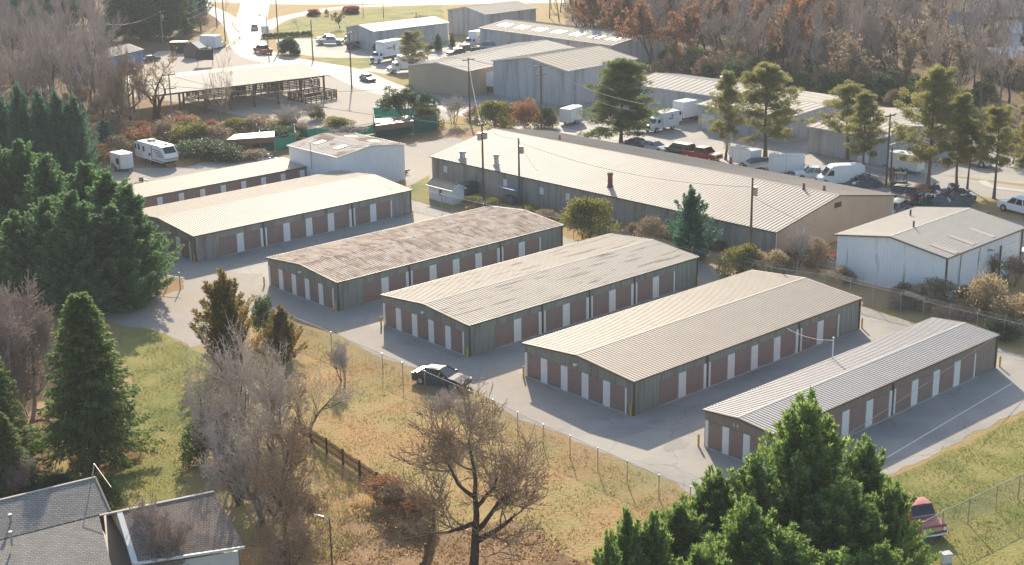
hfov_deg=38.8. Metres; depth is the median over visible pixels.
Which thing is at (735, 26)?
bare tree
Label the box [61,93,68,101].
undergrowth bush
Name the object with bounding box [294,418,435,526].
picket fence
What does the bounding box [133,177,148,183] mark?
rubble heap
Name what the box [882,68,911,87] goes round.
undergrowth bush
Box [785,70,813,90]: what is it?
undergrowth bush
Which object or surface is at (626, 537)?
cypress tree
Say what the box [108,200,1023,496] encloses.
storage yard
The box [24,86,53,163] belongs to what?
cypress tree
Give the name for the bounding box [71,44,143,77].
blue building
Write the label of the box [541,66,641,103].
power line
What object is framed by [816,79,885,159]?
pine tree
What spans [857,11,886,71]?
bare tree
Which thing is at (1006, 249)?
overhead door
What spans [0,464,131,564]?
house
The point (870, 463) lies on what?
cypress tree
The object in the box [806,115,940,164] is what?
warehouse
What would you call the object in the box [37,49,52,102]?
bare tree
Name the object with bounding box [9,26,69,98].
bare tree
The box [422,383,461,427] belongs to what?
bare shrub
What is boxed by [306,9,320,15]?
shrub
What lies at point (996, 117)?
pine tree
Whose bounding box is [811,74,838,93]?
undergrowth bush
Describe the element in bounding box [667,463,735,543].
cypress tree
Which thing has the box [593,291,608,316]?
roll up door
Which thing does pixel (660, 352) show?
storage building
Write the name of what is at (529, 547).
fallen leaves
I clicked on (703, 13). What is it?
bare tree
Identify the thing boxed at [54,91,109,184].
cypress tree
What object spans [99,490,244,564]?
garage
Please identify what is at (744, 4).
bare tree
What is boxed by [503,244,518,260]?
roll up door
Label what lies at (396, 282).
roll up door
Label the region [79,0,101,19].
bare tree
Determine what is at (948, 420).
parking line
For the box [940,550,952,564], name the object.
utility box
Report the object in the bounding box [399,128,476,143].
gravel lot
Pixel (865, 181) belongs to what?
scrap pile
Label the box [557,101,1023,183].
parking lot
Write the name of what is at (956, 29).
bare tree
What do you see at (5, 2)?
bare tree
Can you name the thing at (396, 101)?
evergreen tree
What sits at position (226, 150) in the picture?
scrub bush
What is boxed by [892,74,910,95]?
undergrowth bush
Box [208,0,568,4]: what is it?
highway
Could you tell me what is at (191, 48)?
shed
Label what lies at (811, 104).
warehouse
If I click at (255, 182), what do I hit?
roll up door
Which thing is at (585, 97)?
power line
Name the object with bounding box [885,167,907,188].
forklift
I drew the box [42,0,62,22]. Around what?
bare tree
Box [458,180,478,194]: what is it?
dumpster
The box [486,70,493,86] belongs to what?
semi trailer
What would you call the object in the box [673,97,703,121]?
box truck
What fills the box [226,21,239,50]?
guard rail
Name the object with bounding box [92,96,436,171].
scrub ground
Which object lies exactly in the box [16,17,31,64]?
bare tree
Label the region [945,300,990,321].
shrub
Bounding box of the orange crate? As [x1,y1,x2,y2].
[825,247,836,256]
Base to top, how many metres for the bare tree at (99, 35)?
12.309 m
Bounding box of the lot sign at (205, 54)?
[196,49,213,62]
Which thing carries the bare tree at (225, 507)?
on the grass field
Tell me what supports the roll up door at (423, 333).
in the storage building at (495, 306)
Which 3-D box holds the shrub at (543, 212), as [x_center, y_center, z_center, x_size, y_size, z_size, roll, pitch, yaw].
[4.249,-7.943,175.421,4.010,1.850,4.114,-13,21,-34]
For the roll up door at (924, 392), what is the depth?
118.61 m
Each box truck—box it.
[369,38,403,62]
[386,54,425,73]
[463,29,479,45]
[643,109,679,132]
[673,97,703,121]
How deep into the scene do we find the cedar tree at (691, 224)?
157.63 m
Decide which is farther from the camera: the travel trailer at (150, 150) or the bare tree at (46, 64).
the bare tree at (46, 64)
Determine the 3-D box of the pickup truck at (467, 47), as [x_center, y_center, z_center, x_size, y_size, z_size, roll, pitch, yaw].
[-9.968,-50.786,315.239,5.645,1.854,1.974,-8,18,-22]
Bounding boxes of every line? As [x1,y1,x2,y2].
[169,75,475,125]
[172,83,462,91]
[248,0,444,103]
[349,33,460,58]
[352,42,467,66]
[354,126,478,147]
[471,59,537,66]
[519,142,742,186]
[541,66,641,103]
[541,75,632,110]
[755,198,837,232]
[846,337,994,435]
[887,383,1012,457]
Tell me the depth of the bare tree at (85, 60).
242.64 m
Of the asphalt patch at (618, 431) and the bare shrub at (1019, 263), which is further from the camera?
the bare shrub at (1019, 263)
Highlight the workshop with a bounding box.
[833,207,1023,298]
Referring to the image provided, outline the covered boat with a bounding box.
[745,157,768,169]
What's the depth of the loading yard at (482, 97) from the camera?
258.64 m
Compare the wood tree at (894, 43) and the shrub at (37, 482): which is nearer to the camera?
the shrub at (37, 482)
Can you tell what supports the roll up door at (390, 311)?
in the storage building at (495, 306)
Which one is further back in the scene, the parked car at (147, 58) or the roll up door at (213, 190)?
the parked car at (147, 58)
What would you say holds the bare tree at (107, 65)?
on the scrub ground at (145, 108)
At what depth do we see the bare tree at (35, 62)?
236.41 m
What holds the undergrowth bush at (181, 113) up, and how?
on the scrub ground at (145, 108)
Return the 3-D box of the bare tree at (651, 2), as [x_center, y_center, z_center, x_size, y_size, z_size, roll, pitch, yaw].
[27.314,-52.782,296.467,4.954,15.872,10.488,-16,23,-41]
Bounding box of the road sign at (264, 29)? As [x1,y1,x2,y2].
[261,26,268,32]
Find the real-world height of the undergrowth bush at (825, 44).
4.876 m
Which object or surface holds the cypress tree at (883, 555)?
on the grass field
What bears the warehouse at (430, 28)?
on the parking lot at (331, 50)
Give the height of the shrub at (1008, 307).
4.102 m
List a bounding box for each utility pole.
[155,10,164,41]
[162,73,175,119]
[215,0,217,27]
[222,0,225,40]
[258,14,269,62]
[275,0,278,50]
[306,19,313,60]
[346,32,352,88]
[462,57,473,122]
[477,122,486,200]
[518,138,523,204]
[535,64,546,129]
[749,178,757,269]
[885,113,903,185]
[889,148,892,181]
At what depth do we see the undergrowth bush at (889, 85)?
251.57 m
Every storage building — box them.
[124,157,306,207]
[143,170,411,261]
[266,205,563,310]
[380,233,699,356]
[522,270,862,415]
[702,317,999,469]
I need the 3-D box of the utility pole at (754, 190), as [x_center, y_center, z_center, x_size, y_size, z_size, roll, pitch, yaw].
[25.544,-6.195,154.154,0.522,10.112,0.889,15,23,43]
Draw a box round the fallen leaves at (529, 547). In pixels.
[26,412,586,564]
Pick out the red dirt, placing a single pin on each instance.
(174, 286)
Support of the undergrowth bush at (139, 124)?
on the scrub ground at (145, 108)
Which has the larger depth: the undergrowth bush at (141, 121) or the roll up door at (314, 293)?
the undergrowth bush at (141, 121)
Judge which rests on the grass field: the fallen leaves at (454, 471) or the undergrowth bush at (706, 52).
the fallen leaves at (454, 471)
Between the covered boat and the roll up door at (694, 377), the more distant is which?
the covered boat
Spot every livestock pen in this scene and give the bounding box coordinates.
[187,86,244,100]
[232,82,283,95]
[264,78,319,90]
[287,87,336,103]
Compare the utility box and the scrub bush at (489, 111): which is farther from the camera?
the scrub bush at (489, 111)
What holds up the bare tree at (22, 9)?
on the wood floor at (150, 46)
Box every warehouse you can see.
[344,16,448,49]
[406,40,574,95]
[447,0,537,35]
[478,19,667,63]
[491,46,637,105]
[631,72,764,118]
[696,90,863,142]
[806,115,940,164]
[807,107,954,142]
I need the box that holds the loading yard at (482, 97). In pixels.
[437,90,560,109]
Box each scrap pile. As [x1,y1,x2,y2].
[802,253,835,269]
[842,173,885,188]
[909,192,933,205]
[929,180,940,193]
[932,183,976,206]
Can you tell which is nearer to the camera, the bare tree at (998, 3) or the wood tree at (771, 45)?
the wood tree at (771, 45)
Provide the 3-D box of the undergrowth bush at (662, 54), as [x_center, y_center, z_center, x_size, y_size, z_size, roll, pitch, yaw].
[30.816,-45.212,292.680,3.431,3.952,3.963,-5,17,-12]
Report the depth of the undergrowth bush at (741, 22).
340.38 m
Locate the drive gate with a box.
[165,272,182,289]
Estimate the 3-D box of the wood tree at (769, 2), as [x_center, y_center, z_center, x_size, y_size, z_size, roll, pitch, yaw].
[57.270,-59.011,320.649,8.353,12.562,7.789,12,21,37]
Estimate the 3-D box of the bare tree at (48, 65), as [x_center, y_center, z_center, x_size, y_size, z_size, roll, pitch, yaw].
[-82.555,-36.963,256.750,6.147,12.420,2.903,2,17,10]
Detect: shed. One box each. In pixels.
[183,40,205,57]
[287,133,405,181]
[425,178,466,204]
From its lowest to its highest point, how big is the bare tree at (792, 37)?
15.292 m
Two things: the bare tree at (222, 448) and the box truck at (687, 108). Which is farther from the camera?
the box truck at (687, 108)
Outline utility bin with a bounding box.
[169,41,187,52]
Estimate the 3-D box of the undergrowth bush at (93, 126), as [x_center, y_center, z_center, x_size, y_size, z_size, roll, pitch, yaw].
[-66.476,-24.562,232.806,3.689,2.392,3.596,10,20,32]
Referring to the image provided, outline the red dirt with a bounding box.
[153,276,183,295]
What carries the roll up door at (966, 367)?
in the storage building at (856, 387)
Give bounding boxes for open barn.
[126,62,328,112]
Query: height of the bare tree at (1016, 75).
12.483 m
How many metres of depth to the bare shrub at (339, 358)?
124.40 m
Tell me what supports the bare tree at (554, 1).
on the grass field
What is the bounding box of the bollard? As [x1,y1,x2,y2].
[697,434,699,446]
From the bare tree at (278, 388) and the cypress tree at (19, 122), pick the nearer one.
the bare tree at (278, 388)
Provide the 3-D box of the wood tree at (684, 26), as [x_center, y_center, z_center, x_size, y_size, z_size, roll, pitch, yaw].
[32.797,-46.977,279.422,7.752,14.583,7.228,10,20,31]
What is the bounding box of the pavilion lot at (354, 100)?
[116,47,455,135]
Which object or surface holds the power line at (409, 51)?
attached to the utility pole at (350, 61)
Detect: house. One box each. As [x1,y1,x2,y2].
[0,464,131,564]
[946,12,985,43]
[967,0,1023,16]
[979,46,1023,73]
[997,22,1023,45]
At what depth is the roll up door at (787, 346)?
129.10 m
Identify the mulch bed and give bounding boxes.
[68,446,145,471]
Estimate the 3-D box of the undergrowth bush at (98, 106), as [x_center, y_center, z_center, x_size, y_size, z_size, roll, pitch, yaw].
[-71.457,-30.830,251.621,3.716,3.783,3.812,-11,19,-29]
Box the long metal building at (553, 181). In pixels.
[429,128,896,256]
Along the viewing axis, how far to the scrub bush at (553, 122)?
231.77 m
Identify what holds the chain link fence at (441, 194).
on the storage yard at (690, 462)
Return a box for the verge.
[971,196,1023,221]
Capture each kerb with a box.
[255,53,392,84]
[546,126,618,139]
[852,161,921,175]
[977,180,1023,191]
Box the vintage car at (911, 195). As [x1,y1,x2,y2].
[896,183,931,205]
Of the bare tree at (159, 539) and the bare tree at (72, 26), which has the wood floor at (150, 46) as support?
the bare tree at (72, 26)
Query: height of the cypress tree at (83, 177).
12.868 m
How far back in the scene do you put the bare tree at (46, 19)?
307.72 m
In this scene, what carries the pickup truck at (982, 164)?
on the parking lot at (687, 130)
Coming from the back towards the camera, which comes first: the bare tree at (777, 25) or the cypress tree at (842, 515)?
the bare tree at (777, 25)
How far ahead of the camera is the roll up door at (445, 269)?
152.30 m
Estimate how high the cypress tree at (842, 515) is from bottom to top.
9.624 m
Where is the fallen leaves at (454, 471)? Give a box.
[299,338,677,561]
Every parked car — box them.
[143,55,160,62]
[250,24,258,29]
[315,34,330,38]
[347,41,359,48]
[359,73,375,81]
[411,363,471,390]
[446,48,465,54]
[624,137,646,147]
[642,139,666,151]
[664,141,695,153]
[893,198,908,213]
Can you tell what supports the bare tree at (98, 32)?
on the wood floor at (150, 46)
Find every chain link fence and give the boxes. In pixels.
[272,308,694,501]
[410,185,1023,342]
[921,473,1023,545]
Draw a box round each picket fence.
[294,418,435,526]
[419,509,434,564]
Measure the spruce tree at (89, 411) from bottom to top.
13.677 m
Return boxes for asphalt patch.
[236,253,272,263]
[592,425,648,437]
[663,437,689,451]
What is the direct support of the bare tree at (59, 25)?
on the wood floor at (150, 46)
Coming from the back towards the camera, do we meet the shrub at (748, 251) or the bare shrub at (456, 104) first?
the bare shrub at (456, 104)
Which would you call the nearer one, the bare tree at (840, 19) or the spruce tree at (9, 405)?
the spruce tree at (9, 405)
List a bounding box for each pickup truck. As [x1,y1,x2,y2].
[253,44,272,54]
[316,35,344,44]
[453,43,479,50]
[682,145,723,160]
[793,165,822,177]
[888,183,908,197]
[906,493,947,537]
[949,151,995,167]
[996,195,1023,212]
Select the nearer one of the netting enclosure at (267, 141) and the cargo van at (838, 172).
the cargo van at (838, 172)
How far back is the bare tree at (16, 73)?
240.71 m
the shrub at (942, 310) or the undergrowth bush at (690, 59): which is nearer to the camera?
the shrub at (942, 310)
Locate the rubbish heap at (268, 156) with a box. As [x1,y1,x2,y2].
[255,153,275,160]
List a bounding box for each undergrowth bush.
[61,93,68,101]
[69,83,92,98]
[84,93,110,110]
[87,122,99,132]
[88,94,107,111]
[88,114,100,124]
[132,121,144,128]
[134,120,152,127]
[171,109,190,119]
[175,120,188,126]
[205,119,220,126]
[267,120,282,129]
[278,119,290,126]
[293,122,310,134]
[649,60,665,73]
[657,49,670,64]
[658,33,677,45]
[659,48,683,68]
[675,45,703,69]
[683,53,701,72]
[686,61,700,73]
[690,56,718,77]
[695,53,737,78]
[698,49,714,65]
[700,65,716,78]
[708,240,719,248]
[710,50,724,59]
[711,243,719,251]
[715,62,740,77]
[718,22,731,32]
[719,61,742,81]
[719,241,727,249]
[721,54,733,69]
[724,36,749,53]
[729,51,752,60]
[730,15,749,31]
[733,59,749,69]
[735,67,752,81]
[743,55,767,68]
[765,43,788,61]
[772,58,793,80]
[780,255,796,271]
[783,58,809,79]
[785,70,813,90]
[787,250,798,259]
[799,48,815,63]
[804,64,820,83]
[809,62,831,86]
[809,65,832,83]
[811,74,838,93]
[812,269,820,276]
[813,37,831,56]
[820,71,858,95]
[821,24,837,32]
[821,52,842,64]
[825,69,841,81]
[850,70,875,91]
[852,71,871,91]
[863,42,872,53]
[864,72,901,97]
[864,77,885,93]
[867,49,881,66]
[872,52,898,66]
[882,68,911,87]
[882,89,903,103]
[887,282,913,296]
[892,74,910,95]
[898,77,920,96]
[898,288,922,308]
[901,80,925,107]
[922,290,938,306]
[923,292,944,311]
[948,90,962,111]
[955,288,967,298]
[959,33,981,47]
[959,284,974,296]
[970,80,1001,106]
[977,65,990,79]
[983,24,998,40]
[983,68,996,80]
[988,63,1020,83]
[1009,70,1023,88]
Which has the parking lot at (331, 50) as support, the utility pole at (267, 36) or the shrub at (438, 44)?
the shrub at (438, 44)
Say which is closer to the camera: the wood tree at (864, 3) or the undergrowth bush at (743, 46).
the undergrowth bush at (743, 46)
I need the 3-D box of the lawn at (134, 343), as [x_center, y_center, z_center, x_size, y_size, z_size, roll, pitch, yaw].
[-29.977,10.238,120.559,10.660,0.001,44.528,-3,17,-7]
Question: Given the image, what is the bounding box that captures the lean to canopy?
[496,186,523,205]
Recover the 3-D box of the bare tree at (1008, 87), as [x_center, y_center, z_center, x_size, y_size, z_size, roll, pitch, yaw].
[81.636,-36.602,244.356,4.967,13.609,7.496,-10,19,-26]
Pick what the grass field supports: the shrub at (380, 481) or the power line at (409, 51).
the shrub at (380, 481)
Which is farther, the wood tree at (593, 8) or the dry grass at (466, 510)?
the wood tree at (593, 8)
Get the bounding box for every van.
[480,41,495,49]
[815,162,864,182]
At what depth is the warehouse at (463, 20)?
341.88 m
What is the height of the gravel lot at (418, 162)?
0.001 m
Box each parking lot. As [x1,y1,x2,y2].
[276,38,480,75]
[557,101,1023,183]
[782,173,1023,272]
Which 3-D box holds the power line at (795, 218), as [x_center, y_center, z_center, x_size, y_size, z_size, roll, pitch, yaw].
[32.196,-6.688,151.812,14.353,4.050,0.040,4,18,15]
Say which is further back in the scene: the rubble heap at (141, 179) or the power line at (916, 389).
the rubble heap at (141, 179)
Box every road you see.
[202,4,250,43]
[230,3,1023,199]
[258,4,452,29]
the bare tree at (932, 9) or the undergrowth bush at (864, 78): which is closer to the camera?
the undergrowth bush at (864, 78)
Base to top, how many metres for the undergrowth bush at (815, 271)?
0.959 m
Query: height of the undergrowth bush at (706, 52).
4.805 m
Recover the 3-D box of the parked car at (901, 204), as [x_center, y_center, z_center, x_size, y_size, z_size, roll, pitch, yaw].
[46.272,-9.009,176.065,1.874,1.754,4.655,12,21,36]
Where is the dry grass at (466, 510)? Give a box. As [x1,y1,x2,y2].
[283,324,681,564]
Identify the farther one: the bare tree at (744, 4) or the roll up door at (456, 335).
the bare tree at (744, 4)
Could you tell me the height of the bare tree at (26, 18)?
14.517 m
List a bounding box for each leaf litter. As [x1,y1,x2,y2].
[14,409,67,472]
[307,510,588,564]
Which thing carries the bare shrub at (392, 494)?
on the grass field
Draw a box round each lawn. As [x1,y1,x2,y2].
[62,325,217,510]
[275,5,444,38]
[309,58,371,68]
[395,78,408,86]
[409,175,466,209]
[889,414,1023,564]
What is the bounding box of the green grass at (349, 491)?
[121,332,1023,564]
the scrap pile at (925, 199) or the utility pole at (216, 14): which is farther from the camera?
the utility pole at (216, 14)
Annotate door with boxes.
[143,198,156,207]
[163,194,178,203]
[167,234,176,252]
[180,238,189,258]
[184,190,199,199]
[205,186,220,195]
[219,234,236,255]
[226,182,240,191]
[243,229,260,249]
[246,178,260,187]
[266,175,280,183]
[267,224,283,244]
[270,266,279,287]
[283,271,291,292]
[286,171,299,179]
[290,219,305,239]
[296,275,305,297]
[309,280,318,302]
[312,215,327,234]
[323,285,332,307]
[334,210,348,229]
[355,205,369,224]
[363,279,381,302]
[376,201,390,219]
[385,304,395,328]
[388,273,405,291]
[401,310,411,334]
[413,267,429,285]
[417,316,428,340]
[434,322,445,346]
[436,261,452,278]
[451,328,462,353]
[459,255,474,272]
[482,249,496,266]
[495,321,513,347]
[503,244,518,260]
[521,313,538,339]
[525,238,538,255]
[528,354,540,380]
[546,306,562,331]
[548,361,560,388]
[568,368,581,395]
[570,298,585,323]
[589,375,602,403]
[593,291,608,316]
[610,383,624,411]
[616,285,630,309]
[631,211,637,225]
[637,278,652,302]
[659,272,673,295]
[660,374,677,404]
[686,365,702,394]
[702,114,713,129]
[709,422,722,451]
[710,356,727,384]
[729,429,742,459]
[734,347,750,375]
[750,437,764,464]
[758,339,773,366]
[780,331,795,357]
[802,323,816,349]
[823,315,837,341]
[830,413,841,438]
[848,402,865,434]
[857,148,868,162]
[872,392,888,423]
[895,382,911,412]
[917,373,932,402]
[938,363,953,392]
[959,354,974,382]
[1000,241,1016,276]
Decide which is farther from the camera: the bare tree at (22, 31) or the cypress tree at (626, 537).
the bare tree at (22, 31)
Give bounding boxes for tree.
[0,0,15,48]
[0,0,18,49]
[0,1,18,51]
[0,8,20,83]
[0,8,22,75]
[0,18,18,66]
[0,30,15,65]
[0,45,35,93]
[0,47,10,85]
[0,53,9,96]
[0,80,33,151]
[0,95,14,157]
[0,138,37,219]
[0,146,13,225]
[0,209,32,302]
[0,266,63,421]
[0,356,43,460]
[0,411,44,498]
[1,152,69,224]
[1,195,78,311]
[1,448,38,493]
[7,1,39,65]
[8,0,21,28]
[8,27,51,96]
[8,41,40,95]
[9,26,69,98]
[11,15,40,59]
[12,36,47,93]
[16,0,45,30]
[16,1,46,61]
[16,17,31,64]
[17,0,47,27]
[22,0,51,31]
[22,16,49,63]
[23,6,56,74]
[23,189,139,314]
[24,45,50,103]
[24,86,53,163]
[25,290,167,481]
[29,26,56,78]
[30,41,56,90]
[32,12,86,117]
[32,40,84,104]
[35,0,60,29]
[36,7,65,35]
[36,17,60,52]
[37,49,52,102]
[38,0,73,42]
[38,11,80,86]
[38,87,71,190]
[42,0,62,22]
[48,12,65,44]
[49,26,92,112]
[49,35,77,83]
[50,0,91,35]
[50,202,178,314]
[52,0,81,24]
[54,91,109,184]
[57,16,84,84]
[58,43,103,112]
[61,160,100,211]
[64,34,82,86]
[67,19,104,92]
[75,4,99,49]
[77,24,113,109]
[78,0,95,48]
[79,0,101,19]
[80,0,103,50]
[82,31,99,83]
[82,168,159,260]
[85,2,104,33]
[87,13,112,50]
[89,118,116,157]
[90,0,130,45]
[90,20,115,78]
[92,15,120,54]
[93,43,128,119]
[93,56,118,119]
[95,57,134,133]
[101,41,129,106]
[102,0,174,40]
[104,0,113,22]
[104,40,152,127]
[107,183,183,300]
[123,48,178,125]
[124,492,195,564]
[132,0,195,40]
[133,62,177,121]
[175,345,231,457]
[185,0,204,29]
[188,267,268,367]
[190,7,209,30]
[190,310,273,460]
[191,375,274,528]
[193,0,213,16]
[198,396,247,505]
[202,45,233,121]
[212,476,240,564]
[233,333,300,471]
[234,390,319,563]
[247,482,270,560]
[253,491,333,564]
[265,337,363,426]
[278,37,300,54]
[330,11,344,27]
[375,84,440,117]
[387,368,555,564]
[397,29,430,63]
[553,0,559,21]
[563,0,604,26]
[570,0,608,27]
[575,57,670,141]
[590,528,622,564]
[600,0,626,31]
[603,0,613,30]
[608,505,652,564]
[613,0,666,69]
[621,0,650,25]
[630,0,663,62]
[640,508,674,564]
[643,498,716,563]
[650,0,668,35]
[652,0,683,26]
[653,15,673,70]
[660,0,704,74]
[662,0,686,48]
[665,184,723,261]
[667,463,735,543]
[668,41,685,72]
[669,534,734,564]
[675,0,716,46]
[677,0,699,43]
[684,492,777,564]
[689,0,710,48]
[694,1,718,46]
[695,6,722,50]
[698,70,751,159]
[700,0,714,42]
[701,0,733,50]
[705,3,724,54]
[708,61,817,156]
[712,451,793,540]
[719,7,761,62]
[719,385,874,543]
[721,121,733,153]
[725,0,762,33]
[727,0,759,55]
[733,24,756,55]
[734,127,760,147]
[739,16,769,61]
[744,0,777,53]
[745,521,824,564]
[747,5,778,56]
[752,1,786,62]
[759,0,783,34]
[762,0,786,59]
[764,1,800,64]
[765,0,814,84]
[772,6,802,86]
[783,0,829,73]
[792,475,928,564]
[796,26,815,66]
[797,0,835,54]
[800,21,822,86]
[801,0,822,64]
[805,544,859,564]
[811,0,829,58]
[813,11,830,65]
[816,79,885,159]
[822,0,854,32]
[822,0,854,42]
[826,0,838,31]
[826,26,865,72]
[827,0,856,19]
[829,33,880,80]
[832,433,932,543]
[837,5,864,68]
[840,91,888,164]
[841,0,864,71]
[850,0,874,36]
[856,4,875,49]
[856,5,895,42]
[856,538,913,564]
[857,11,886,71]
[860,0,884,22]
[861,0,904,58]
[864,15,893,70]
[866,0,901,20]
[867,11,909,72]
[868,474,942,564]
[878,7,901,63]
[880,0,915,26]
[882,27,920,80]
[884,0,908,31]
[887,63,989,185]
[892,13,920,77]
[896,0,919,26]
[899,0,928,23]
[902,0,924,62]
[904,18,961,67]
[907,1,925,23]
[917,3,950,32]
[919,16,963,79]
[920,0,963,34]
[921,18,954,67]
[933,0,966,13]
[933,17,956,51]
[933,31,976,93]
[933,92,991,187]
[938,9,978,67]
[948,0,984,47]
[950,39,992,90]
[952,118,986,188]
[956,29,981,87]
[962,20,981,87]
[965,0,998,71]
[971,0,996,30]
[971,103,1020,198]
[972,23,1000,111]
[979,27,1021,103]
[985,0,1019,46]
[988,20,1019,81]
[991,0,1022,43]
[992,42,1023,106]
[994,0,1016,46]
[998,0,1021,41]
[1004,131,1023,163]
[1005,92,1023,169]
[1006,0,1023,21]
[1007,51,1023,73]
[1008,1,1023,45]
[1011,32,1023,89]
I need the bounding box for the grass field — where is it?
[0,2,1023,564]
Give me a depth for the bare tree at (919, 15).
320.66 m
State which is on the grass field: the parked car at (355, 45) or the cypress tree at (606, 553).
the cypress tree at (606, 553)
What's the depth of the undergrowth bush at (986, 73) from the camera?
268.92 m
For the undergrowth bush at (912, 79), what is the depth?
246.63 m
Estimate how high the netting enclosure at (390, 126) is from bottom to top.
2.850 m
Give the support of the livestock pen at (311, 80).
on the pavilion lot at (354, 100)
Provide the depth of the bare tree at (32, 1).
331.48 m
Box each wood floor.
[0,0,220,155]
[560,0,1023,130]
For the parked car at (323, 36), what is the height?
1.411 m
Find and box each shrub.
[10,470,55,494]
[44,472,73,487]
[97,474,124,510]
[176,420,231,467]
[209,399,255,436]
[213,438,273,498]
[243,450,303,510]
[250,294,272,339]
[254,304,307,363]
[257,374,310,425]
[257,531,301,564]
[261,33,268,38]
[285,489,333,526]
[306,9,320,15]
[324,339,352,381]
[341,5,359,13]
[355,470,417,507]
[371,476,425,516]
[387,490,438,521]
[422,44,435,51]
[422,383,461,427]
[431,33,445,50]
[441,94,468,123]
[446,34,457,47]
[450,393,482,433]
[460,196,485,207]
[482,197,504,206]
[519,204,538,213]
[534,208,562,221]
[558,196,621,238]
[620,222,642,236]
[632,215,672,245]
[715,241,763,277]
[752,248,790,273]
[783,221,818,270]
[802,237,832,271]
[829,265,857,284]
[887,291,914,308]
[909,277,957,305]
[930,303,964,321]
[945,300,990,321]
[955,268,1008,322]
[981,315,1023,341]
[987,251,1023,286]
[989,292,1023,333]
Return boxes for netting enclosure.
[227,126,295,150]
[291,123,374,137]
[373,104,437,137]
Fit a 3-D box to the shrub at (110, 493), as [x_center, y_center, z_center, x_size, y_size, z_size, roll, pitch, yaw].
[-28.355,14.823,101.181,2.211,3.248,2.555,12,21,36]
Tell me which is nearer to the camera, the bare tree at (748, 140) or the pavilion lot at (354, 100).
the bare tree at (748, 140)
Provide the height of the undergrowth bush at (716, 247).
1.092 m
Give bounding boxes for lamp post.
[314,514,332,564]
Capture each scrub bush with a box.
[88,142,114,165]
[91,114,137,138]
[101,133,138,157]
[118,124,155,145]
[141,117,182,141]
[158,113,199,125]
[163,120,214,146]
[174,137,232,160]
[188,124,243,150]
[199,141,249,162]
[217,117,254,136]
[230,113,284,134]
[234,148,271,160]
[260,125,301,137]
[271,103,311,123]
[297,102,325,119]
[309,107,326,119]
[319,116,356,129]
[323,124,369,133]
[415,106,445,127]
[463,103,481,120]
[475,100,515,128]
[497,102,521,119]
[506,97,541,128]
[531,105,556,127]
[545,117,559,128]
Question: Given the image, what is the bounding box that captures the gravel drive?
[99,270,624,431]
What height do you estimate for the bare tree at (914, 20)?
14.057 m
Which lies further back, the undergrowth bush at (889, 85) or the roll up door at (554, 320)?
the undergrowth bush at (889, 85)
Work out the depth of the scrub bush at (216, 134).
221.05 m
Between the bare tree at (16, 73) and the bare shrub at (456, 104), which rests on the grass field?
the bare shrub at (456, 104)
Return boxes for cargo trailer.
[109,150,133,171]
[199,34,221,48]
[559,105,582,123]
[729,145,761,165]
[764,153,804,174]
[883,149,924,173]
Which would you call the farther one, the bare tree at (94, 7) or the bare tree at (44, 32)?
the bare tree at (94, 7)
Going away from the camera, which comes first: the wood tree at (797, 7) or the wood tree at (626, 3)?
the wood tree at (797, 7)
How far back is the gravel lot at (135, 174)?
206.69 m
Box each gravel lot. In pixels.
[111,156,285,185]
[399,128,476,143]
[404,137,463,186]
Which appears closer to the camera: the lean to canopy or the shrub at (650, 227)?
the shrub at (650, 227)
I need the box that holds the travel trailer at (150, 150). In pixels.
[134,138,178,167]
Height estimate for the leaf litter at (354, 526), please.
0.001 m
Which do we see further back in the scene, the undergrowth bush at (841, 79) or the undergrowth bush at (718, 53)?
the undergrowth bush at (718, 53)
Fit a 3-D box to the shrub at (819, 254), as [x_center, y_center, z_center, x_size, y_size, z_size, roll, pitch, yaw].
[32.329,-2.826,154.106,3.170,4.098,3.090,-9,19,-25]
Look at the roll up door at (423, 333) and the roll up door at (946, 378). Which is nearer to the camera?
the roll up door at (946, 378)
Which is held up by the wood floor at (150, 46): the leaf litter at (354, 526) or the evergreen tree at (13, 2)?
the evergreen tree at (13, 2)

